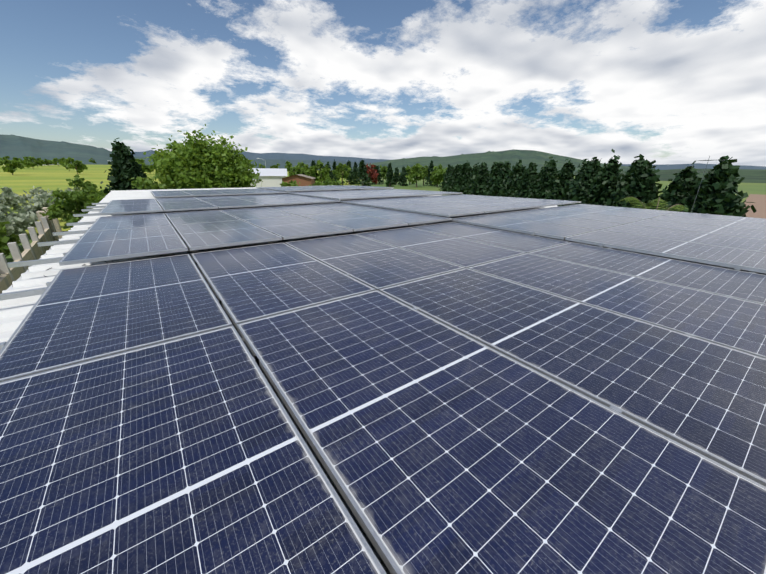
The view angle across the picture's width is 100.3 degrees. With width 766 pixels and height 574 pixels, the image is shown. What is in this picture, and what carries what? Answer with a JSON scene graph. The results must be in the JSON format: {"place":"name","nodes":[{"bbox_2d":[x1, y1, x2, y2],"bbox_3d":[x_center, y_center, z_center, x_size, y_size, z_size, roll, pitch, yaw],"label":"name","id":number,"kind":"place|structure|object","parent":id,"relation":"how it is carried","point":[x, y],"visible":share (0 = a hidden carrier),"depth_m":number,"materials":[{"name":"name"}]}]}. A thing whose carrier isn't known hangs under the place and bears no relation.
{"place":"outdoors","nodes":[
{"label":"outdoors","id":0,"kind":"place"},
{"bbox_2d":[0,207,63,293],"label":"fence","id":1,"kind":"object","parent":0,"point":[46,227],"depth_m":17.16,"materials":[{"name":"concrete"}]},
{"bbox_2d":[0,134,153,164],"bbox_3d":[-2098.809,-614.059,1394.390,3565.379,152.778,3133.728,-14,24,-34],"label":"valley hill","id":2,"kind":"structure","parent":0,"point":[12,146],"depth_m":1094.39,"materials":[{"name":"green plant"}]},
{"bbox_2d":[0,164,357,233],"bbox_3d":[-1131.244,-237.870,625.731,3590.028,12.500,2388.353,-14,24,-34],"label":"valley field","id":3,"kind":"structure","parent":0,"point":[44,177],"depth_m":146.22,"materials":[{"name":"green plant"}]},
{"bbox_2d":[0,160,24,174],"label":"valley tree","id":4,"kind":"object","parent":3,"relation":"on","point":[10,166],"visible":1,"depth_m":166.61,"materials":[{"name":"green plant"}]},
{"bbox_2d":[18,156,37,168],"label":"valley tree","id":5,"kind":"object","parent":3,"relation":"on","point":[29,162],"visible":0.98,"depth_m":274.74,"materials":[{"name":"green plant"}]},
{"bbox_2d":[64,157,87,173],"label":"valley tree","id":6,"kind":"object","parent":3,"relation":"on","point":[79,166],"visible":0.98,"depth_m":189.36,"materials":[{"name":"green plant"}]},
{"bbox_2d":[281,174,314,185],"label":"brown building","id":7,"kind":"structure","parent":3,"relation":"on","point":[304,180],"depth_m":68.19,"materials":[{"name":"brick"}]},
{"bbox_2d":[300,164,316,177],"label":"tree","id":8,"kind":"object","parent":3,"relation":"on","point":[306,170],"visible":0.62,"depth_m":105.03,"materials":[{"name":"green plant"}]},
{"bbox_2d":[310,160,330,182],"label":"tree","id":9,"kind":"object","parent":3,"relation":"on","point":[323,173],"visible":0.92,"depth_m":106.92,"materials":[{"name":"green plant"}]},
{"bbox_2d":[251,159,377,169],"bbox_3d":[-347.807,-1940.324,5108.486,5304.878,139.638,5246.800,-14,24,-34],"label":"hill","id":10,"kind":"structure","parent":0,"point":[271,162],"depth_m":3919.64,"materials":[{"name":"green plant"}]},
{"bbox_2d":[0,188,765,573],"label":"roof sheet","id":11,"kind":"object","parent":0,"point":[14,312],"visible":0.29,"depth_m":3.85,"materials":[{"name":"white metal"}]},
{"bbox_2d":[0,188,756,413],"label":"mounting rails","id":12,"kind":"object","parent":11,"relation":"on","point":[27,293],"visible":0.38,"depth_m":4.04,"materials":[{"name":"metal"}]},
{"bbox_2d":[0,254,231,381],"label":"solar panel","id":13,"kind":"object","parent":12,"relation":"on","point":[77,315],"visible":0.83,"depth_m":2.07,"materials":[{"name":"glass"}]},
{"bbox_2d":[59,225,187,265],"bbox_3d":[-3.199,-0.596,4.056,1.040,0.036,2.100,-14,24,-34],"label":"solar panel","id":14,"kind":"object","parent":12,"relation":"on","point":[96,246],"visible":0.94,"depth_m":3.71,"materials":[{"name":"glass"}]},
{"bbox_2d":[87,213,171,230],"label":"solar panel","id":15,"kind":"object","parent":12,"relation":"on","point":[126,221],"visible":0.77,"depth_m":5.45,"materials":[{"name":"glass"}]},
{"bbox_2d":[99,203,162,214],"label":"solar panel","id":16,"kind":"object","parent":12,"relation":"on","point":[128,208],"visible":0.94,"depth_m":6.86,"materials":[{"name":"glass"}]},
{"bbox_2d":[108,199,157,204],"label":"solar panel","id":17,"kind":"object","parent":12,"relation":"on","point":[131,201],"visible":0.71,"depth_m":8.90,"materials":[{"name":"glass"}]},
{"bbox_2d":[153,192,192,197],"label":"solar panel","id":18,"kind":"object","parent":12,"relation":"on","point":[184,194],"visible":0.92,"depth_m":10.92,"materials":[{"name":"glass"}]},
{"bbox_2d":[156,197,201,202],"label":"solar panel","id":19,"kind":"object","parent":12,"relation":"on","point":[173,200],"visible":0.73,"depth_m":9.25,"materials":[{"name":"glass"}]},
{"bbox_2d":[159,201,217,210],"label":"solar panel","id":20,"kind":"object","parent":12,"relation":"on","point":[181,206],"visible":0.9,"depth_m":7.48,"materials":[{"name":"glass"}]},
{"bbox_2d":[0,325,386,573],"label":"solar panel","id":21,"kind":"object","parent":12,"relation":"on","point":[192,454],"visible":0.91,"depth_m":0.99,"materials":[{"name":"glass"}]},
{"bbox_2d":[165,210,240,226],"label":"solar panel","id":22,"kind":"object","parent":12,"relation":"on","point":[179,218],"visible":0.77,"depth_m":6.07,"materials":[{"name":"glass"}]},
{"bbox_2d":[194,196,242,200],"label":"solar panel","id":23,"kind":"object","parent":12,"relation":"on","point":[216,198],"visible":0.65,"depth_m":9.98,"materials":[{"name":"glass"}]},
{"bbox_2d":[174,220,281,250],"bbox_3d":[-2.341,-0.804,4.642,1.040,0.036,2.100,-14,24,-34],"label":"solar panel","id":24,"kind":"object","parent":12,"relation":"on","point":[199,236],"visible":0.92,"depth_m":4.33,"materials":[{"name":"glass"}]},
{"bbox_2d":[204,200,264,207],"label":"solar panel","id":25,"kind":"object","parent":12,"relation":"on","point":[231,203],"visible":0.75,"depth_m":8.22,"materials":[{"name":"glass"}]},
{"bbox_2d":[220,207,297,219],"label":"solar panel","id":26,"kind":"object","parent":12,"relation":"on","point":[252,213],"visible":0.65,"depth_m":6.67,"materials":[{"name":"glass"}]},
{"bbox_2d":[244,198,304,205],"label":"solar panel","id":27,"kind":"object","parent":12,"relation":"on","point":[272,201],"visible":0.81,"depth_m":8.81,"materials":[{"name":"glass"}]},
{"bbox_2d":[191,243,374,327],"bbox_3d":[-1.098,-0.160,3.050,1.040,0.035,2.100,-14,24,-34],"label":"solar panel","id":28,"kind":"object","parent":12,"relation":"on","point":[250,283],"visible":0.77,"depth_m":2.71,"materials":[{"name":"glass"}]},
{"bbox_2d":[243,216,352,239],"bbox_3d":[-1.483,-1.012,5.229,1.040,0.036,2.100,-14,24,-34],"label":"solar panel","id":29,"kind":"object","parent":12,"relation":"on","point":[289,227],"visible":0.81,"depth_m":4.90,"materials":[{"name":"glass"}]},
{"bbox_2d":[266,205,341,215],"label":"solar panel","id":30,"kind":"object","parent":12,"relation":"on","point":[298,210],"visible":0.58,"depth_m":7.22,"materials":[{"name":"glass"}]},
{"bbox_2d":[281,197,339,203],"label":"solar panel","id":31,"kind":"object","parent":12,"relation":"on","point":[307,200],"visible":0.81,"depth_m":9.32,"materials":[{"name":"glass"}]},
{"bbox_2d":[309,194,368,199],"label":"solar panel","id":32,"kind":"object","parent":12,"relation":"on","point":[337,196],"visible":1,"depth_m":10.05,"materials":[{"name":"glass"}]},
{"bbox_2d":[309,203,380,211],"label":"solar panel","id":33,"kind":"object","parent":12,"relation":"on","point":[343,207],"visible":0.65,"depth_m":7.85,"materials":[{"name":"glass"}]},
{"bbox_2d":[299,212,407,231],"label":"solar panel","id":34,"kind":"object","parent":12,"relation":"on","point":[355,222],"visible":0.83,"depth_m":5.51,"materials":[{"name":"glass"}]},
{"bbox_2d":[344,193,396,197],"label":"solar panel","id":35,"kind":"object","parent":12,"relation":"on","point":[369,195],"visible":0.88,"depth_m":10.52,"materials":[{"name":"glass"}]},
{"bbox_2d":[284,234,464,290],"bbox_3d":[-0.239,-0.368,3.636,1.040,0.035,2.100,-14,24,-34],"label":"solar panel","id":36,"kind":"object","parent":12,"relation":"on","point":[376,265],"visible":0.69,"depth_m":3.35,"materials":[{"name":"glass"}]},
{"bbox_2d":[340,199,411,207],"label":"solar panel","id":37,"kind":"object","parent":12,"relation":"on","point":[376,203],"visible":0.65,"depth_m":8.43,"materials":[{"name":"glass"}]},
{"bbox_2d":[348,209,451,224],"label":"solar panel","id":38,"kind":"object","parent":12,"relation":"on","point":[409,218],"visible":0.77,"depth_m":6.15,"materials":[{"name":"glass"}]},
{"bbox_2d":[371,198,439,203],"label":"solar panel","id":39,"kind":"object","parent":12,"relation":"on","point":[409,201],"visible":0.6,"depth_m":9.30,"materials":[{"name":"glass"}]},
{"bbox_2d":[383,204,483,216],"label":"solar panel","id":40,"kind":"object","parent":12,"relation":"on","point":[437,210],"visible":0.98,"depth_m":6.73,"materials":[{"name":"glass"}]},
{"bbox_2d":[404,197,468,201],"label":"solar panel","id":41,"kind":"object","parent":12,"relation":"on","point":[435,199],"visible":0.6,"depth_m":9.67,"materials":[{"name":"glass"}]},
{"bbox_2d":[355,227,525,267],"bbox_3d":[0.619,-0.576,4.223,1.040,0.035,2.100,-14,24,-34],"label":"solar panel","id":42,"kind":"object","parent":12,"relation":"on","point":[459,252],"visible":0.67,"depth_m":3.98,"materials":[{"name":"glass"}]},
{"bbox_2d":[423,195,488,199],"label":"solar panel","id":43,"kind":"object","parent":12,"relation":"on","point":[458,197],"visible":0.62,"depth_m":10.48,"materials":[{"name":"glass"}]},
{"bbox_2d":[419,202,514,212],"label":"solar panel","id":44,"kind":"object","parent":12,"relation":"on","point":[487,209],"visible":0.85,"depth_m":7.32,"materials":[{"name":"glass"}]},
{"bbox_2d":[410,222,569,252],"bbox_3d":[1.477,-0.784,4.809,1.040,0.035,2.100,-14,24,-34],"label":"solar panel","id":45,"kind":"object","parent":12,"relation":"on","point":[525,243],"visible":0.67,"depth_m":4.60,"materials":[{"name":"glass"}]},
{"bbox_2d":[449,200,539,209],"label":"solar panel","id":46,"kind":"object","parent":12,"relation":"on","point":[508,205],"visible":0.81,"depth_m":8.03,"materials":[{"name":"glass"}]},
{"bbox_2d":[237,290,765,573],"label":"solar panel","id":47,"kind":"object","parent":12,"relation":"on","point":[438,447],"visible":0.97,"depth_m":1.04,"materials":[{"name":"glass"}]},
{"bbox_2d":[473,199,561,206],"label":"solar panel","id":48,"kind":"object","parent":12,"relation":"on","point":[542,204],"visible":0.75,"depth_m":8.58,"materials":[{"name":"glass"}]},
{"bbox_2d":[449,215,596,239],"bbox_3d":[2.277,-1.062,5.456,1.040,0.035,2.100,-14,24,-34],"label":"solar panel","id":49,"kind":"object","parent":12,"relation":"on","point":[557,231],"visible":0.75,"depth_m":5.21,"materials":[{"name":"glass"}]},
{"bbox_2d":[497,197,580,204],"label":"solar panel","id":50,"kind":"object","parent":12,"relation":"on","point":[563,202],"visible":0.79,"depth_m":9.22,"materials":[{"name":"glass"}]},
{"bbox_2d":[487,211,622,229],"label":"solar panel","id":51,"kind":"object","parent":12,"relation":"on","point":[583,223],"visible":0.65,"depth_m":5.86,"materials":[{"name":"glass"}]},
{"bbox_2d":[379,268,765,486],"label":"solar panel","id":52,"kind":"object","parent":12,"relation":"on","point":[704,398],"visible":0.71,"depth_m":1.62,"materials":[{"name":"glass"}]},
{"bbox_2d":[516,208,645,223],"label":"solar panel","id":53,"kind":"object","parent":12,"relation":"on","point":[604,218],"visible":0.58,"depth_m":6.44,"materials":[{"name":"glass"}]},
{"bbox_2d":[541,206,663,218],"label":"solar panel","id":54,"kind":"object","parent":12,"relation":"on","point":[611,212],"visible":0.62,"depth_m":7.06,"materials":[{"name":"glass"}]},
{"bbox_2d":[468,253,765,358],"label":"solar panel","id":55,"kind":"object","parent":12,"relation":"on","point":[734,323],"visible":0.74,"depth_m":2.38,"materials":[{"name":"glass"}]},
{"bbox_2d":[567,204,676,214],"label":"solar panel","id":56,"kind":"object","parent":12,"relation":"on","point":[647,211],"visible":0.67,"depth_m":7.66,"materials":[{"name":"glass"}]},
{"bbox_2d":[529,242,765,304],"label":"solar panel","id":57,"kind":"object","parent":12,"relation":"on","point":[746,286],"visible":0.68,"depth_m":3.09,"materials":[{"name":"glass"}]},
{"bbox_2d":[565,230,765,273],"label":"solar panel","id":58,"kind":"object","parent":12,"relation":"on","point":[748,260],"visible":0.92,"depth_m":3.73,"materials":[{"name":"glass"}]},
{"bbox_2d":[601,224,765,251],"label":"solar panel","id":59,"kind":"object","parent":12,"relation":"on","point":[752,244],"visible":0.74,"depth_m":4.44,"materials":[{"name":"glass"}]},
{"bbox_2d":[628,219,765,239],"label":"solar panel","id":60,"kind":"object","parent":12,"relation":"on","point":[739,232],"visible":0.74,"depth_m":5.12,"materials":[{"name":"glass"}]},
{"bbox_2d":[650,215,765,230],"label":"solar panel","id":61,"kind":"object","parent":12,"relation":"on","point":[736,224],"visible":0.74,"depth_m":5.76,"materials":[{"name":"glass"}]},
{"bbox_2d":[668,212,765,223],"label":"solar panel","id":62,"kind":"object","parent":12,"relation":"on","point":[728,218],"visible":0.74,"depth_m":6.41,"materials":[{"name":"glass"}]},
{"bbox_2d":[0,170,765,274],"bbox_3d":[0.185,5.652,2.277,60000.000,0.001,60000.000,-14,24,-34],"label":"ground","id":63,"kind":"structure","parent":0,"point":[754,188],"depth_m":125.81,"materials":[{"name":"green plant"}]},
{"bbox_2d":[0,226,20,256],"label":"bush","id":64,"kind":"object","parent":63,"relation":"on","point":[4,239],"depth_m":18.48,"materials":[{"name":"green plant"}]},
{"bbox_2d":[0,193,21,213],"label":"bush","id":65,"kind":"object","parent":63,"relation":"on","point":[9,202],"visible":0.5,"depth_m":41.01,"materials":[{"name":"green plant"}]},
{"bbox_2d":[0,211,30,245],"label":"bush","id":66,"kind":"object","parent":63,"relation":"on","point":[15,224],"visible":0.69,"depth_m":24.41,"materials":[{"name":"green plant"}]},
{"bbox_2d":[0,187,31,208],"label":"bush","id":67,"kind":"object","parent":63,"relation":"on","point":[7,190],"visible":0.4,"depth_m":44.57,"materials":[{"name":"green plant"}]},
{"bbox_2d":[0,204,37,234],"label":"bush","id":68,"kind":"object","parent":63,"relation":"on","point":[33,217],"visible":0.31,"depth_m":28.62,"materials":[{"name":"green plant"}]},
{"bbox_2d":[12,197,52,220],"bbox_3d":[-34.384,-7.289,32.107,2.904,3.311,3.415,14,24,32],"label":"bush","id":69,"kind":"object","parent":63,"relation":"on","point":[40,204],"visible":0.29,"depth_m":31.47,"materials":[{"name":"green plant"}]},
{"bbox_2d":[23,186,61,197],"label":"bush","id":70,"kind":"object","parent":63,"relation":"on","point":[36,190],"visible":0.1,"depth_m":41.12,"materials":[{"name":"green plant"}]},
{"bbox_2d":[40,175,108,229],"bbox_3d":[-21.293,-5.172,23.231,4.930,5.640,4.047,-13,24,-33],"label":"tree","id":71,"kind":"object","parent":63,"relation":"on","point":[70,202],"visible":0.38,"depth_m":22.09,"materials":[{"name":"green plant"}]},
{"bbox_2d":[69,191,107,222],"bbox_3d":[-17.440,-3.811,20.914,3.439,4.729,4.210,17,26,37],"label":"hedge bush","id":72,"kind":"object","parent":63,"relation":"on","point":[100,195],"visible":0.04,"depth_m":19.36,"materials":[{"name":"green plant"}]},
{"bbox_2d":[100,138,152,193],"bbox_3d":[-18.227,-6.415,23.167,4.942,8.038,4.364,-18,27,-41],"label":"conifer tree","id":73,"kind":"object","parent":63,"relation":"on","point":[125,167],"visible":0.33,"depth_m":21.98,"materials":[{"name":"green plant"}]},
{"bbox_2d":[129,176,151,189],"bbox_3d":[-16.343,-4.402,21.280,3.705,5.607,4.256,-18,27,-41],"label":"hedge bush","id":74,"kind":"object","parent":63,"relation":"on","point":[146,184],"visible":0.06,"depth_m":20.83,"materials":[{"name":"green plant"}]},
{"bbox_2d":[143,124,262,188],"bbox_3d":[-14.595,-8.551,27.133,8.814,9.410,9.361,5,21,12],"label":"broadleaf tree","id":75,"kind":"object","parent":63,"relation":"on","point":[193,162],"visible":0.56,"depth_m":24.81,"materials":[{"name":"green plant"}]},
{"bbox_2d":[248,168,286,186],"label":"white shed","id":76,"kind":"structure","parent":63,"relation":"on","point":[270,177],"depth_m":79.49,"materials":[{"name":"white"}]},
{"bbox_2d":[332,163,350,184],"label":"tree","id":77,"kind":"object","parent":63,"relation":"on","point":[339,169],"visible":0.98,"depth_m":121.59,"materials":[{"name":"green plant"}]},
{"bbox_2d":[343,160,355,184],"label":"tree","id":78,"kind":"object","parent":63,"relation":"on","point":[350,178],"visible":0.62,"depth_m":135.55,"materials":[{"name":"green plant"}]},
{"bbox_2d":[354,160,371,185],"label":"tree","id":79,"kind":"object","parent":63,"relation":"on","point":[362,169],"visible":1,"depth_m":110.90,"materials":[{"name":"green plant"}]},
{"bbox_2d":[363,163,378,184],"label":"tree","id":80,"kind":"object","parent":63,"relation":"on","point":[374,174],"visible":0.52,"depth_m":116.60,"materials":[{"name":"red plant"}]},
{"bbox_2d":[385,162,393,186],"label":"tree","id":81,"kind":"object","parent":63,"relation":"on","point":[390,175],"visible":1,"depth_m":122.44,"materials":[{"name":"green plant"}]},
{"bbox_2d":[405,163,424,186],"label":"tree","id":82,"kind":"object","parent":63,"relation":"on","point":[416,172],"visible":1,"depth_m":119.49,"materials":[{"name":"green plant"}]},
{"bbox_2d":[430,164,444,186],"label":"tree","id":83,"kind":"object","parent":63,"relation":"on","point":[435,180],"visible":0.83,"depth_m":122.88,"materials":[{"name":"green plant"}]},
{"bbox_2d":[452,163,467,194],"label":"cypress tree","id":84,"kind":"object","parent":63,"relation":"on","point":[461,173],"visible":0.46,"depth_m":73.11,"materials":[{"name":"green plant"}]},
{"bbox_2d":[455,165,472,194],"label":"cypress tree","id":85,"kind":"object","parent":63,"relation":"on","point":[466,175],"visible":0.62,"depth_m":71.60,"materials":[{"name":"green plant"}]},
{"bbox_2d":[469,162,490,194],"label":"cypress tree","id":86,"kind":"object","parent":63,"relation":"on","point":[478,185],"visible":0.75,"depth_m":61.60,"materials":[{"name":"green plant"}]},
{"bbox_2d":[350,149,629,174],"bbox_3d":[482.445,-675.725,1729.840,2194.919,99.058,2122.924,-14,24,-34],"label":"hill","id":87,"kind":"structure","parent":63,"relation":"on","point":[514,157],"depth_m":1060.88,"materials":[{"name":"green plant"}]},
{"bbox_2d":[483,161,503,195],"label":"cypress tree","id":88,"kind":"object","parent":63,"relation":"on","point":[497,169],"visible":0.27,"depth_m":54.69,"materials":[{"name":"green plant"}]},
{"bbox_2d":[483,161,510,195],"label":"cypress tree","id":89,"kind":"object","parent":63,"relation":"on","point":[505,168],"visible":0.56,"depth_m":52.25,"materials":[{"name":"green plant"}]},
{"bbox_2d":[499,160,522,196],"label":"cypress tree","id":90,"kind":"object","parent":63,"relation":"on","point":[515,168],"visible":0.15,"depth_m":47.72,"materials":[{"name":"green plant"}]},
{"bbox_2d":[505,165,527,196],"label":"cypress tree","id":91,"kind":"object","parent":63,"relation":"on","point":[520,173],"visible":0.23,"depth_m":45.43,"materials":[{"name":"green plant"}]},
{"bbox_2d":[512,162,537,197],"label":"cypress tree","id":92,"kind":"object","parent":63,"relation":"on","point":[526,181],"visible":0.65,"depth_m":42.70,"materials":[{"name":"green plant"}]},
{"bbox_2d":[524,161,546,197],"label":"cypress tree","id":93,"kind":"object","parent":63,"relation":"on","point":[538,176],"visible":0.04,"depth_m":40.30,"materials":[{"name":"green plant"}]},
{"bbox_2d":[528,156,558,198],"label":"cypress tree","id":94,"kind":"object","parent":63,"relation":"on","point":[544,183],"visible":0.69,"depth_m":37.97,"materials":[{"name":"green plant"}]},
{"bbox_2d":[545,159,574,199],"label":"cypress tree","id":95,"kind":"object","parent":63,"relation":"on","point":[565,176],"visible":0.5,"depth_m":35.60,"materials":[{"name":"green plant"}]},
{"bbox_2d":[558,159,592,205],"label":"cypress tree","id":96,"kind":"object","parent":63,"relation":"on","point":[564,196],"visible":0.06,"depth_m":33.30,"materials":[{"name":"green plant"}]},
{"bbox_2d":[557,157,602,205],"bbox_3d":[20.039,-8.914,31.670,4.877,7.453,5.209,2,20,4],"label":"cypress tree","id":97,"kind":"object","parent":63,"relation":"on","point":[587,176],"visible":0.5,"depth_m":30.80,"materials":[{"name":"green plant"}]},
{"bbox_2d":[575,149,624,205],"bbox_3d":[20.417,-8.285,29.137,5.329,8.024,5.572,-9,22,-24],"label":"cypress tree","id":98,"kind":"object","parent":63,"relation":"on","point":[606,182],"visible":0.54,"depth_m":28.27,"materials":[{"name":"green plant"}]},
{"bbox_2d":[603,154,645,205],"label":"cypress tree","id":99,"kind":"object","parent":63,"relation":"on","point":[637,164],"visible":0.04,"depth_m":25.94,"materials":[{"name":"green plant"}]},
{"bbox_2d":[606,159,664,208],"bbox_3d":[19.735,-6.154,24.795,5.412,7.020,5.412,10,22,23],"label":"cypress tree","id":100,"kind":"object","parent":63,"relation":"on","point":[642,187],"visible":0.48,"depth_m":23.71,"materials":[{"name":"green plant"}]},
{"bbox_2d":[620,196,687,211],"bbox_3d":[14.114,-2.216,17.099,5.402,4.788,5.375,-14,24,-34],"label":"bush","id":101,"kind":"object","parent":63,"relation":"on","point":[635,199],"visible":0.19,"depth_m":17.34,"materials":[{"name":"green plant"}]},
{"bbox_2d":[652,161,701,211],"bbox_3d":[20.211,-5.136,22.264,4.544,6.854,4.704,13,24,31],"label":"cypress tree","id":102,"kind":"object","parent":63,"relation":"on","point":[683,184],"visible":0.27,"depth_m":21.47,"materials":[{"name":"green plant"}]},
{"bbox_2d":[620,169,765,182],"bbox_3d":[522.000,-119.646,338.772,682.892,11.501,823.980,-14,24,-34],"label":"field","id":103,"kind":"structure","parent":63,"relation":"on","point":[754,175],"depth_m":296.97,"materials":[{"name":"green plant"}]},
{"bbox_2d":[675,155,755,216],"bbox_3d":[20.283,-4.423,19.983,4.662,7.092,5.442,8,22,21],"label":"cypress tree","id":104,"kind":"object","parent":63,"relation":"on","point":[717,191],"visible":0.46,"depth_m":18.93,"materials":[{"name":"green plant"}]},
{"bbox_2d":[0,0,765,166],"label":"sky","id":105,"kind":"structure","parent":0,"point":[665,82],"materials":[{"name":"blue"}]},
{"bbox_2d":[111,150,765,169],"bbox_3d":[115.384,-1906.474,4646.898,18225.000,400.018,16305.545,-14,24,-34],"label":"distant hills","id":106,"kind":"structure","parent":0,"point":[278,156],"depth_m":6796.56,"materials":[{"name":"green plant"}]},
{"bbox_2d":[744,194,765,218],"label":"bare earth field","id":107,"kind":"structure","parent":0,"point":[759,201],"depth_m":63.21,"materials":[{"name":"brown soil"}]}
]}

